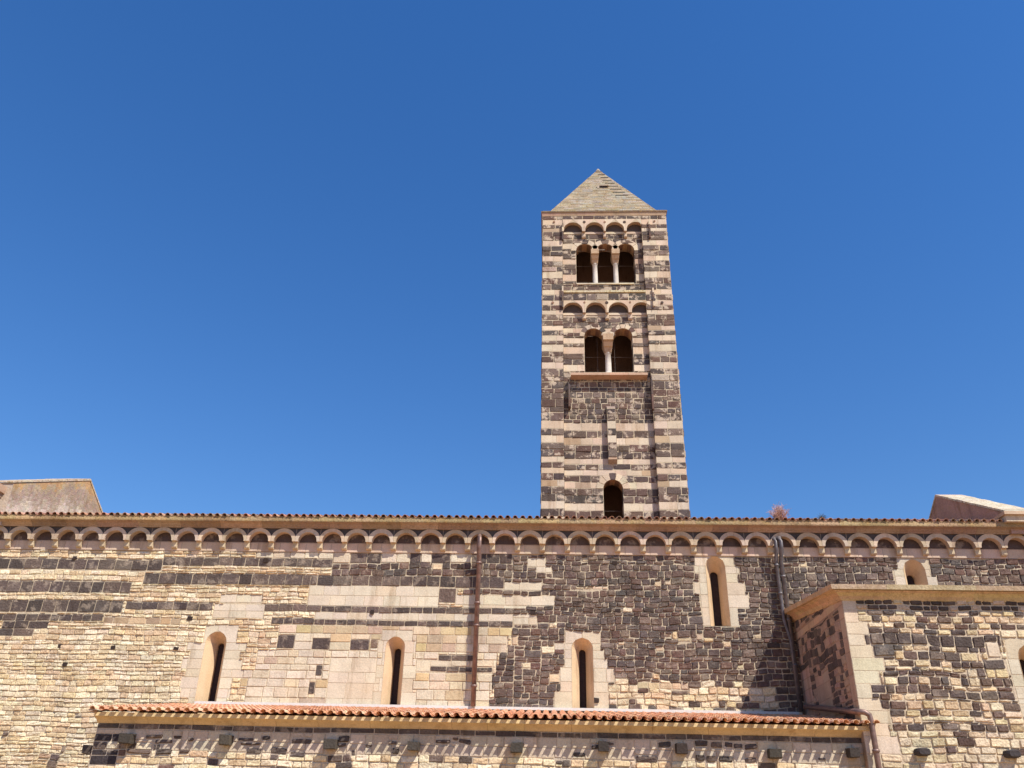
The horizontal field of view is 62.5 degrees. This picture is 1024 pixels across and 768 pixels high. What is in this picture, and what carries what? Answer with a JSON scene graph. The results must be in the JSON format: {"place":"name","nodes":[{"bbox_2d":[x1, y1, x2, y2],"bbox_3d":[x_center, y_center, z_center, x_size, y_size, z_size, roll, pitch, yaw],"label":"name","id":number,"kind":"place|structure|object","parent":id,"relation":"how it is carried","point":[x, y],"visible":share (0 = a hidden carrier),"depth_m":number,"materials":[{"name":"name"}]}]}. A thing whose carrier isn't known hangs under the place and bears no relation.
{"place":"outdoors","nodes":[
{"label":"outdoors","id":0,"kind":"place"},
{"bbox_2d":[0,0,1023,518],"label":"sky","id":1,"kind":"structure","parent":0,"point":[257,256],"materials":[{"name":"blue"}]},
{"bbox_3d":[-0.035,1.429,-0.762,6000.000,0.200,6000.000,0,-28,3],"label":"ground","id":2,"kind":"structure","parent":0,"visible":0},
{"bbox_2d":[81,702,879,767],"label":"side aisle","id":3,"kind":"object","parent":2,"relation":"on","point":[159,735],"visible":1,"depth_m":23.20,"materials":[{"name":"stone"}]},
{"bbox_2d":[0,479,1023,767],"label":"church nave","id":4,"kind":"structure","parent":2,"relation":"on","point":[98,605],"depth_m":29.95,"materials":[{"name":"stone"}]},
{"bbox_2d":[192,632,225,713],"bbox_3d":[-10.411,10.272,29.418,0.748,3.076,0.708,0,-28,3],"label":"window","id":5,"kind":"structure","parent":4,"relation":"in","point":[215,644],"depth_m":29.57,"materials":[{"name":"stone"}]},
{"bbox_2d":[379,637,404,717],"bbox_3d":[-4.069,10.314,29.106,0.668,2.986,0.708,0,-28,3],"label":"window","id":6,"kind":"structure","parent":4,"relation":"in","point":[395,647],"depth_m":29.27,"materials":[{"name":"stone"}]},
{"bbox_2d":[471,534,482,705],"bbox_3d":[-1.232,8.091,29.458,0.214,5.916,0.553,0,-28,3],"label":"drainpipe","id":7,"kind":"object","parent":4,"relation":"attached to","point":[476,625],"visible":1,"depth_m":29.34,"materials":[{"name":"orange metal"}]},
{"bbox_2d":[572,638,593,720],"bbox_3d":[2.405,10.293,28.823,0.728,3.041,0.708,0,-28,3],"label":"window","id":8,"kind":"structure","parent":4,"relation":"in","point":[582,649],"depth_m":28.96,"materials":[{"name":"stone"}]},
{"bbox_2d":[706,556,730,625],"bbox_3d":[7.269,7.457,30.116,0.688,2.467,0.708,0,-28,3],"label":"window","id":9,"kind":"structure","parent":4,"relation":"in","point":[715,567],"depth_m":30.13,"materials":[{"name":"stone"}]},
{"bbox_2d":[769,504,790,519],"bbox_3d":[9.656,4.664,30.638,0.871,0.711,0.786,0,-28,3],"label":"dry shrub","id":10,"kind":"object","parent":4,"relation":"on","point":[781,514],"visible":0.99,"depth_m":30.49,"materials":[{"name":"plant"}]},
{"bbox_2d":[772,537,800,710],"bbox_3d":[9.407,8.100,28.965,0.316,5.863,0.521,0,-28,3],"label":"drainpipe","id":11,"kind":"object","parent":4,"relation":"attached to","point":[780,594],"visible":1,"depth_m":29.01,"materials":[{"name":"grey metal"}]},
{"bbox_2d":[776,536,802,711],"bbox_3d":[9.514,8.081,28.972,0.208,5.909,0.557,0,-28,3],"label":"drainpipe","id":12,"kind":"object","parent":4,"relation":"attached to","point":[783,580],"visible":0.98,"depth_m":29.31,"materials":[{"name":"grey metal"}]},
{"bbox_2d":[903,559,927,584],"bbox_3d":[14.230,7.392,29.834,0.748,2.228,0.708,0,-28,3],"label":"window","id":13,"kind":"structure","parent":4,"relation":"in","point":[914,572],"depth_m":30.08,"materials":[{"name":"stone"}]},
{"bbox_2d":[540,169,690,518],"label":"bell tower","id":14,"kind":"structure","parent":2,"relation":"on","point":[612,437],"depth_m":44.88,"materials":[{"name":"stone"}]},
{"bbox_2d":[784,578,1023,767],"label":"transept chapel","id":15,"kind":"structure","parent":2,"relation":"on","point":[929,676],"depth_m":23.56,"materials":[{"name":"stone"}]},
{"bbox_2d":[803,704,881,767],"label":"drainpipe","id":16,"kind":"object","parent":15,"relation":"attached to","point":[876,750],"visible":1,"depth_m":22.70,"materials":[{"name":"orange metal"}]},
{"bbox_2d":[1018,646,1023,677],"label":"window","id":17,"kind":"structure","parent":15,"relation":"in","point":[1021,651],"depth_m":23.80,"materials":[{"name":"stone"}]}
]}

